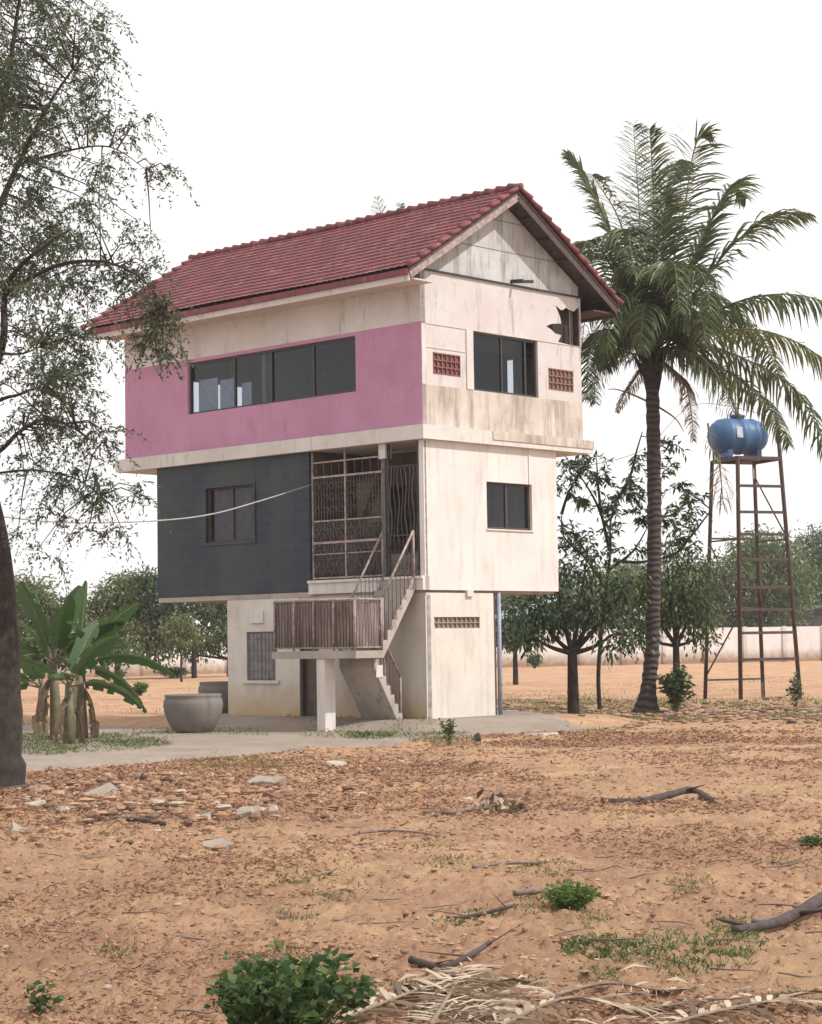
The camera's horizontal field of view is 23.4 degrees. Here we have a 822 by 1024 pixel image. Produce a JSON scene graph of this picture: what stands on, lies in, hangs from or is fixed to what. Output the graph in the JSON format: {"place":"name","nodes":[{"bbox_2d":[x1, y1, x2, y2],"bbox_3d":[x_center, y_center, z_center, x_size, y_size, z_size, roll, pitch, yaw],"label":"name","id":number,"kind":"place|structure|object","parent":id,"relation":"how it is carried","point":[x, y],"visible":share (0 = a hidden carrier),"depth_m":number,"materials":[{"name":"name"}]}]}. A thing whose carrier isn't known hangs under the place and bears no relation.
{"place":"outdoors","nodes":[
{"label":"outdoors","id":0,"kind":"place"},
{"bbox_2d":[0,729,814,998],"bbox_3d":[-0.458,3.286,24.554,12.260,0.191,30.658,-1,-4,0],"label":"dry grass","id":1,"kind":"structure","parent":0,"point":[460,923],"depth_m":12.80,"materials":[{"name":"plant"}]},
{"bbox_2d":[0,661,821,1023],"bbox_3d":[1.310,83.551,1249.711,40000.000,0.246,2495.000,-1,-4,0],"label":"ground","id":2,"kind":"structure","parent":0,"point":[460,891],"depth_m":14.36,"materials":[{"name":"orange soil"}]},
{"bbox_2d":[9,821,30,833],"bbox_3d":[-3.617,2.934,18.351,0.218,0.111,0.183,15,-1,-28],"label":"concrete chunk","id":3,"kind":"object","parent":2,"relation":"on","point":[15,827],"visible":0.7,"depth_m":18.34,"materials":[{"name":"beige concrete"}]},
{"bbox_2d":[24,800,45,808],"bbox_3d":[-3.962,3.082,20.921,0.239,0.062,0.120,-6,17,-5],"label":"concrete chunk","id":4,"kind":"object","parent":2,"relation":"on","point":[38,802],"visible":0.74,"depth_m":20.91,"materials":[{"name":"grey concrete"}]},
{"bbox_2d":[21,649,49,733],"bbox_3d":[-7.565,3.403,38.358,1.542,2.597,1.602,1,-4,-29],"label":"banana plant","id":5,"kind":"object","parent":2,"relation":"on","point":[25,679],"visible":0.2,"depth_m":38.52,"materials":[{"name":"green plant"}]},
{"bbox_2d":[0,781,76,795],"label":"fallen branch","id":6,"kind":"object","parent":2,"relation":"on","point":[32,783],"visible":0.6,"depth_m":23.80,"materials":[{"name":"wood"}]},
{"bbox_2d":[21,976,65,1016],"bbox_3d":[-1.717,2.271,9.276,0.219,0.207,0.169,-1,-4,0],"label":"weed sprout","id":7,"kind":"object","parent":2,"relation":"on","point":[34,1000],"visible":0.89,"depth_m":9.25,"materials":[{"name":"green plant"}]},
{"bbox_2d":[13,567,86,681],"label":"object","id":8,"kind":"object","parent":2,"relation":"on","point":[50,606],"visible":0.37,"depth_m":99.46,"materials":[{"name":"green plant"}]},
{"bbox_2d":[18,581,124,740],"bbox_3d":[-6.483,2.699,35.215,2.174,2.998,1.868,-3,-4,33],"label":"banana plant","id":9,"kind":"object","parent":2,"relation":"on","point":[64,622],"visible":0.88,"depth_m":35.51,"materials":[{"name":"green plant"}]},
{"bbox_2d":[18,621,143,681],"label":"hedge tree","id":10,"kind":"object","parent":2,"relation":"on","point":[64,664],"visible":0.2,"depth_m":96.06,"materials":[{"name":"green plant"}]},
{"bbox_2d":[20,621,142,744],"bbox_3d":[-5.817,3.078,34.197,1.983,2.422,1.851,-4,-5,42],"label":"banana plant","id":11,"kind":"object","parent":2,"relation":"on","point":[85,652],"visible":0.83,"depth_m":34.14,"materials":[{"name":"green plant"}]},
{"bbox_2d":[20,580,174,738],"bbox_3d":[-5.864,2.732,36.035,2.689,3.020,1.791,-3,-4,29],"label":"banana plant","id":12,"kind":"object","parent":2,"relation":"on","point":[81,694],"visible":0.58,"depth_m":36.10,"materials":[{"name":"green plant"}]},
{"bbox_2d":[0,0,199,786],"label":"feathery tree","id":13,"kind":"object","parent":2,"relation":"on","point":[12,767],"visible":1,"depth_m":23.50,"materials":[{"name":"green plant"}]},
{"bbox_2d":[82,782,119,795],"bbox_3d":[-3.511,3.218,22.576,0.477,0.126,0.330,-8,26,-10],"label":"concrete chunk","id":14,"kind":"object","parent":2,"relation":"on","point":[106,788],"visible":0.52,"depth_m":22.59,"materials":[{"name":"grey concrete"}]},
{"bbox_2d":[84,562,161,675],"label":"tree","id":15,"kind":"object","parent":2,"relation":"on","point":[100,607],"visible":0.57,"depth_m":103.12,"materials":[{"name":"green plant"}]},
{"bbox_2d":[120,668,127,677],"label":"shrub","id":16,"kind":"object","parent":2,"relation":"on","point":[124,673],"visible":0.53,"depth_m":111.11,"materials":[{"name":"green plant"}]},
{"bbox_2d":[86,808,165,825],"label":"fallen branch","id":17,"kind":"object","parent":2,"relation":"on","point":[144,820],"visible":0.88,"depth_m":19.19,"materials":[{"name":"brown wood"}]},
{"bbox_2d":[130,682,149,695],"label":"shrub","id":18,"kind":"object","parent":2,"relation":"on","point":[139,689],"visible":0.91,"depth_m":68.58,"materials":[{"name":"green plant"}]},
{"bbox_2d":[152,664,190,677],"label":"shrub","id":19,"kind":"object","parent":2,"relation":"on","point":[175,671],"visible":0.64,"depth_m":104.88,"materials":[{"name":"green plant"}]},
{"bbox_2d":[117,564,226,677],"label":"garden tree","id":20,"kind":"object","parent":2,"relation":"on","point":[215,614],"visible":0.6,"depth_m":103.27,"materials":[{"name":"green plant"}]},
{"bbox_2d":[129,620,227,675],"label":"hedge tree","id":21,"kind":"object","parent":2,"relation":"on","point":[217,639],"visible":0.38,"depth_m":107.09,"materials":[{"name":"green plant"}]},
{"bbox_2d":[155,611,209,681],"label":"young tree","id":22,"kind":"object","parent":2,"relation":"on","point":[182,633],"visible":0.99,"depth_m":93.91,"materials":[{"name":"green plant"}]},
{"bbox_2d":[0,766,403,860],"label":"rubble","id":23,"kind":"object","parent":2,"relation":"on","point":[36,791],"visible":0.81,"depth_m":20.91,"materials":[{"name":"grey concrete"}]},
{"bbox_2d":[196,811,210,819],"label":"concrete chunk","id":24,"kind":"object","parent":2,"relation":"on","point":[205,813],"visible":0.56,"depth_m":19.29,"materials":[{"name":"beige concrete"}]},
{"bbox_2d":[203,838,234,850],"bbox_3d":[-1.617,2.790,16.639,0.254,0.076,0.220,0,4,-20],"label":"concrete chunk","id":25,"kind":"object","parent":2,"relation":"on","point":[213,843],"visible":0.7,"depth_m":16.62,"materials":[{"name":"beige concrete"}]},
{"bbox_2d":[215,956,252,1023],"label":"weed bush","id":26,"kind":"object","parent":2,"relation":"on","point":[238,970],"visible":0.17,"depth_m":8.76,"materials":[{"name":"green plant"}]},
{"bbox_2d":[235,806,259,818],"bbox_3d":[-1.571,2.905,19.200,0.250,0.086,0.157,0,14,-18],"label":"concrete chunk","id":27,"kind":"object","parent":2,"relation":"on","point":[244,811],"visible":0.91,"depth_m":19.17,"materials":[{"name":"beige concrete"}]},
{"bbox_2d":[247,775,286,785],"bbox_3d":[-1.740,3.229,23.831,0.499,0.130,0.327,3,13,10],"label":"concrete chunk","id":28,"kind":"object","parent":2,"relation":"on","point":[265,780],"visible":0.65,"depth_m":23.78,"materials":[{"name":"grey concrete"}]},
{"bbox_2d":[262,789,286,800],"bbox_3d":[-1.524,3.138,21.926,0.279,0.112,0.225,8,6,-29],"label":"concrete chunk","id":29,"kind":"object","parent":2,"relation":"on","point":[269,793],"visible":0.39,"depth_m":21.88,"materials":[{"name":"concrete"}]},
{"bbox_2d":[268,933,283,954],"bbox_3d":[-0.738,2.394,10.968,0.088,0.146,0.144,-2,-4,20],"label":"weed sprout","id":30,"kind":"object","parent":2,"relation":"on","point":[278,945],"visible":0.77,"depth_m":10.96,"materials":[{"name":"green plant"}]},
{"bbox_2d":[203,946,380,1023],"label":"weed bush","id":31,"kind":"object","parent":2,"relation":"on","point":[284,992],"visible":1,"depth_m":8.32,"materials":[{"name":"green plant"}]},
{"bbox_2d":[22,710,587,772],"bbox_3d":[-2.728,4.111,37.542,12.344,0.270,19.387,0,-4,-14],"label":"concrete apron","id":32,"kind":"object","parent":2,"relation":"on","point":[283,731],"visible":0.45,"depth_m":35.67,"materials":[{"name":"grey concrete"}]},
{"bbox_2d":[22,731,171,754],"bbox_3d":[-5.794,3.978,34.755,2.998,0.097,8.262,0,-4,-17],"label":"grass patch","id":33,"kind":"object","parent":32,"relation":"on","point":[114,741],"visible":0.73,"depth_m":33.58,"materials":[{"name":"green plant"}]},
{"bbox_2d":[163,693,222,732],"bbox_3d":[-4.155,3.856,37.886,1.142,0.759,1.142,1,-4,-31],"label":"water jar","id":34,"kind":"object","parent":32,"relation":"on","point":[195,712],"visible":0.87,"depth_m":37.46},
{"bbox_2d":[198,681,227,712],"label":"water jar","id":35,"kind":"object","parent":32,"relation":"on","point":[220,687],"visible":0.38,"depth_m":42.97,"materials":[{"name":"grey concrete"}]},
{"bbox_2d":[80,183,623,730],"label":"house","id":36,"kind":"structure","parent":32,"relation":"on","point":[394,553],"depth_m":40.44,"materials":[{"name":"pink paint"}]},
{"bbox_2d":[0,450,125,474],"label":"overhead cable","id":37,"kind":"object","parent":36,"relation":"attached to","point":[68,474],"visible":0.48,"depth_m":40.01,"materials":[{"name":"black rubber"}]},
{"bbox_2d":[4,484,311,523],"bbox_3d":[-4.627,-0.291,34.247,0.451,1.252,13.080,-2,-4,22],"label":"overhead cable","id":38,"kind":"object","parent":36,"relation":"attached to","point":[164,519],"visible":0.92,"depth_m":35.46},
{"bbox_2d":[209,485,252,542],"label":"window","id":39,"kind":"structure","parent":36,"relation":"in","point":[228,526],"depth_m":42.15,"materials":[{"name":"glass"}]},
{"bbox_2d":[242,631,279,683],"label":"window","id":40,"kind":"structure","parent":36,"relation":"in","point":[260,645],"depth_m":41.20,"materials":[{"name":"metal"}]},
{"bbox_2d":[190,336,355,413],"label":"window","id":41,"kind":"structure","parent":36,"relation":"in","point":[208,388],"depth_m":42.35,"materials":[{"name":"black glass"}]},
{"bbox_2d":[300,649,318,715],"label":"door","id":42,"kind":"structure","parent":36,"relation":"in","point":[308,667],"depth_m":40.32,"materials":[{"name":"brown wood"}]},
{"bbox_2d":[473,332,535,397],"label":"window","id":43,"kind":"structure","parent":36,"relation":"in","point":[500,338],"depth_m":40.63,"materials":[{"name":"brown glass"}]},
{"bbox_2d":[486,482,529,530],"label":"window","id":44,"kind":"structure","parent":36,"relation":"in","point":[504,485],"depth_m":40.03,"materials":[{"name":"metal"}]},
{"bbox_2d":[556,403,773,466],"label":"overhead cable","id":45,"kind":"object","parent":36,"relation":"attached to","point":[646,447],"visible":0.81,"depth_m":49.22,"materials":[{"name":"black rubber"}]},
{"bbox_2d":[325,760,346,765],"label":"concrete chunk","id":46,"kind":"object","parent":2,"relation":"on","point":[337,762],"visible":0.43,"depth_m":27.53,"materials":[{"name":"grey concrete"}]},
{"bbox_2d":[351,729,391,737],"bbox_3d":[-0.703,3.914,34.689,0.711,0.239,0.469,-3,-4,30],"label":"weed sprout","id":47,"kind":"object","parent":2,"relation":"on","point":[363,733],"visible":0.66,"depth_m":34.68,"materials":[{"name":"green plant"}]},
{"bbox_2d":[348,826,440,836],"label":"fallen branch","id":48,"kind":"object","parent":2,"relation":"on","point":[374,831],"visible":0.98,"depth_m":17.61,"materials":[{"name":"brown wood"}]},
{"bbox_2d":[186,690,603,768],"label":"grass tufts","id":49,"kind":"object","parent":2,"relation":"on","point":[350,736],"visible":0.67,"depth_m":34.04,"materials":[{"name":"plant"}]},
{"bbox_2d":[371,195,428,214],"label":"coconut palm","id":50,"kind":"object","parent":2,"relation":"on","point":[399,205],"visible":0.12,"depth_m":62.76,"materials":[{"name":"green plant"}]},
{"bbox_2d":[378,978,424,995],"bbox_3d":[-0.022,2.306,9.540,0.244,0.143,0.226,1,-4,-29],"label":"weed sprout","id":51,"kind":"object","parent":2,"relation":"on","point":[405,985],"visible":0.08,"depth_m":9.54,"materials":[{"name":"green plant"}]},
{"bbox_2d":[0,724,821,1023],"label":"soil clods","id":52,"kind":"object","parent":2,"relation":"on","point":[679,894],"visible":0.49,"depth_m":17.04,"materials":[{"name":"brown soil"}]},
{"bbox_2d":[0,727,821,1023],"bbox_3d":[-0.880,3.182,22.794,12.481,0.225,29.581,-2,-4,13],"label":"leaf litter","id":53,"kind":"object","parent":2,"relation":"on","point":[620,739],"visible":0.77,"depth_m":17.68,"materials":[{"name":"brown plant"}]},
{"bbox_2d":[0,745,821,1023],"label":"twigs","id":54,"kind":"object","parent":2,"relation":"on","point":[453,1022],"visible":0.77,"depth_m":13.03,"materials":[{"name":"brown wood"}]},
{"bbox_2d":[21,625,821,678],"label":"boundary wall","id":55,"kind":"structure","parent":2,"relation":"on","point":[809,638],"depth_m":131.51,"materials":[{"name":"paint"}]},
{"bbox_2d":[329,969,515,1023],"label":"dry frond","id":56,"kind":"object","parent":2,"relation":"on","point":[361,1015],"visible":0.71,"depth_m":9.15,"materials":[{"name":"beige plant"}]},
{"bbox_2d":[438,718,456,745],"bbox_3d":[0.586,3.610,32.463,0.294,0.494,0.406,0,-4,-14],"label":"weed sprout","id":57,"kind":"object","parent":2,"relation":"on","point":[450,727],"visible":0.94,"depth_m":32.43,"materials":[{"name":"green plant"}]},
{"bbox_2d":[397,964,512,1023],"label":"dry frond","id":58,"kind":"object","parent":2,"relation":"on","point":[437,1013],"visible":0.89,"depth_m":9.15,"materials":[{"name":"beige plant"}]},
{"bbox_2d":[422,792,494,814],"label":"fallen branch","id":59,"kind":"object","parent":2,"relation":"on","point":[455,811],"visible":0.74,"depth_m":19.47,"materials":[{"name":"wood"}]},
{"bbox_2d":[412,893,513,919],"bbox_3d":[0.326,2.451,12.380,0.613,0.166,0.210,-2,-4,15],"label":"fallen branch","id":60,"kind":"object","parent":2,"relation":"on","point":[478,914],"visible":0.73,"depth_m":12.33,"materials":[{"name":"wood"}]},
{"bbox_2d":[408,923,522,969],"bbox_3d":[0.293,2.328,10.672,0.307,0.179,0.674,-4,-5,37],"label":"fallen branch","id":61,"kind":"object","parent":2,"relation":"on","point":[421,963],"visible":0.94,"depth_m":10.48,"materials":[{"name":"wood"}]},
{"bbox_2d":[474,732,480,742],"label":"concrete chunk","id":62,"kind":"object","parent":2,"relation":"on","point":[477,737],"visible":0.61,"depth_m":33.67,"materials":[{"name":"concrete"}]},
{"bbox_2d":[463,786,531,815],"bbox_3d":[0.843,2.860,19.617,0.531,0.316,0.704,2,-5,-42],"label":"dry scrap","id":63,"kind":"object","parent":2,"relation":"on","point":[491,805],"visible":0.75,"depth_m":19.59,"materials":[{"name":"brown plant"}]},
{"bbox_2d":[472,857,543,868],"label":"fallen branch","id":64,"kind":"object","parent":2,"relation":"on","point":[506,863],"visible":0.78,"depth_m":14.86,"materials":[{"name":"brown wood"}]},
{"bbox_2d":[495,595,545,684],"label":"leafy tree","id":65,"kind":"object","parent":2,"relation":"on","point":[508,604],"visible":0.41,"depth_m":76.68,"materials":[{"name":"green plant"}]},
{"bbox_2d":[512,888,546,895],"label":"fallen branch","id":66,"kind":"object","parent":2,"relation":"on","point":[520,892],"visible":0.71,"depth_m":13.04,"materials":[{"name":"grey wood"}]},
{"bbox_2d":[526,653,541,667],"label":"shrub","id":67,"kind":"object","parent":2,"relation":"on","point":[530,659],"visible":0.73,"depth_m":122.03,"materials":[{"name":"green plant"}]},
{"bbox_2d":[495,600,579,630],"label":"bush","id":68,"kind":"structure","parent":2,"relation":"on","point":[502,614],"depth_m":162.27,"materials":[{"name":"green plant"}]},
{"bbox_2d":[524,732,559,735],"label":"concrete chunk","id":69,"kind":"object","parent":2,"relation":"on","point":[542,734],"visible":0.78,"depth_m":35.34,"materials":[{"name":"paint"}]},
{"bbox_2d":[495,565,593,628],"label":"roadside tree","id":70,"kind":"object","parent":2,"relation":"on","point":[560,588],"visible":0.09,"depth_m":174.71,"materials":[{"name":"green plant"}]},
{"bbox_2d":[539,879,603,910],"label":"weed bush","id":71,"kind":"object","parent":2,"relation":"on","point":[564,894],"visible":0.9,"depth_m":12.60,"materials":[{"name":"green plant"}]},
{"bbox_2d":[496,527,657,713],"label":"mango tree","id":72,"kind":"object","parent":2,"relation":"on","point":[572,649],"visible":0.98,"depth_m":44.19,"materials":[{"name":"green plant"}]},
{"bbox_2d":[402,923,778,994],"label":"creeping grass","id":73,"kind":"structure","parent":2,"relation":"on","point":[731,953],"depth_m":10.71,"materials":[{"name":"green plant"}]},
{"bbox_2d":[390,957,821,1023],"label":"dry leaflets","id":74,"kind":"object","parent":2,"relation":"on","point":[495,999],"visible":0.69,"depth_m":9.06,"materials":[{"name":"beige plant"}]},
{"bbox_2d":[501,993,717,1023],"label":"dry frond","id":75,"kind":"object","parent":2,"relation":"on","point":[529,1008],"visible":0.86,"depth_m":8.85,"materials":[{"name":"beige plant"}]},
{"bbox_2d":[549,981,709,997],"bbox_3d":[1.050,2.286,9.507,0.765,0.066,0.314,-1,-4,6],"label":"dry frond","id":76,"kind":"object","parent":2,"relation":"on","point":[579,988],"visible":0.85,"depth_m":9.48,"materials":[{"name":"beige plant"}]},
{"bbox_2d":[556,432,713,709],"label":"sparse tree","id":77,"kind":"object","parent":2,"relation":"on","point":[584,503],"visible":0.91,"depth_m":48.23,"materials":[{"name":"green plant"}]},
{"bbox_2d":[554,552,728,628],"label":"roadside tree","id":78,"kind":"object","parent":2,"relation":"on","point":[632,569],"visible":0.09,"depth_m":159.71,"materials":[{"name":"green plant"}]},
{"bbox_2d":[601,784,713,804],"bbox_3d":[2.527,2.947,20.574,1.154,0.187,1.022,-1,-4,0],"label":"fallen branch","id":79,"kind":"object","parent":2,"relation":"on","point":[670,794],"visible":0.9,"depth_m":20.48,"materials":[{"name":"wood"}]},
{"bbox_2d":[497,696,821,733],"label":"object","id":80,"kind":"object","parent":2,"relation":"on","point":[696,710],"visible":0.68,"depth_m":44.37,"materials":[{"name":"green plant"}]},
{"bbox_2d":[605,528,730,702],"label":"leafy tree","id":81,"kind":"object","parent":2,"relation":"on","point":[673,602],"visible":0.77,"depth_m":52.65,"materials":[{"name":"green plant"}]},
{"bbox_2d":[656,663,696,711],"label":"shrub","id":82,"kind":"object","parent":2,"relation":"on","point":[675,685],"visible":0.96,"depth_m":44.84,"materials":[{"name":"green plant"}]},
{"bbox_2d":[560,116,821,713],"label":"coconut palm","id":83,"kind":"object","parent":2,"relation":"on","point":[650,320],"visible":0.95,"depth_m":45.25,"materials":[{"name":"green plant"}]},
{"bbox_2d":[650,992,821,1023],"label":"dry frond","id":84,"kind":"object","parent":2,"relation":"on","point":[711,1011],"visible":0.96,"depth_m":8.75,"materials":[{"name":"beige plant"}]},
{"bbox_2d":[674,520,821,627],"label":"roadside tree","id":85,"kind":"object","parent":2,"relation":"on","point":[749,578],"visible":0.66,"depth_m":148.57,"materials":[{"name":"green plant"}]},
{"bbox_2d":[703,414,801,699],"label":"tank tower","id":86,"kind":"structure","parent":2,"relation":"on","point":[753,461],"depth_m":54.55,"materials":[{"name":"metal"}]},
{"bbox_2d":[703,423,739,514],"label":"dead frond","id":87,"kind":"object","parent":86,"relation":"hanging from","point":[715,456],"visible":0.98,"depth_m":53.67,"materials":[{"name":"brown plant"}]},
{"bbox_2d":[707,414,767,457],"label":"water tank","id":88,"kind":"object","parent":86,"relation":"on","point":[735,436],"visible":0.83,"depth_m":54.85,"materials":[{"name":"blue plastic"}]},
{"bbox_2d":[751,914,780,922],"bbox_3d":[2.461,2.374,12.100,0.154,0.107,1.503,-4,-5,35],"label":"chunk","id":89,"kind":"object","parent":2,"relation":"on","point":[754,920],"visible":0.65,"depth_m":11.54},
{"bbox_2d":[716,892,821,932],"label":"fallen branch","id":90,"kind":"object","parent":2,"relation":"on","point":[812,905],"visible":0.99,"depth_m":11.54,"materials":[{"name":"grey wood"}]},
{"bbox_2d":[785,671,803,706],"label":"shrub","id":91,"kind":"object","parent":2,"relation":"on","point":[795,690],"visible":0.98,"depth_m":48.43,"materials":[{"name":"green plant"}]},
{"bbox_2d":[770,605,821,626],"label":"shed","id":92,"kind":"structure","parent":2,"relation":"on","point":[815,618],"depth_m":161.56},
{"bbox_2d":[780,522,821,604],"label":"roadside tree","id":93,"kind":"object","parent":2,"relation":"on","point":[816,542],"visible":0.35,"depth_m":174.41,"materials":[{"name":"green plant"}]},
{"bbox_2d":[794,835,821,847],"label":"weed bush","id":94,"kind":"object","parent":2,"relation":"on","point":[814,841],"visible":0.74,"depth_m":15.87,"materials":[{"name":"green plant"}]},
{"bbox_2d":[0,0,821,634],"label":"sky","id":95,"kind":"structure","parent":0,"point":[282,117],"materials":[{"name":"white"}]},
{"bbox_2d":[23,668,821,743],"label":"field grass","id":96,"kind":"structure","parent":0,"point":[331,733],"depth_m":37.84,"materials":[{"name":"green plant"}]},
{"bbox_2d":[497,695,821,724],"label":"yard grass","id":97,"kind":"structure","parent":0,"point":[696,700],"depth_m":48.51,"materials":[{"name":"green plant"}]}
]}

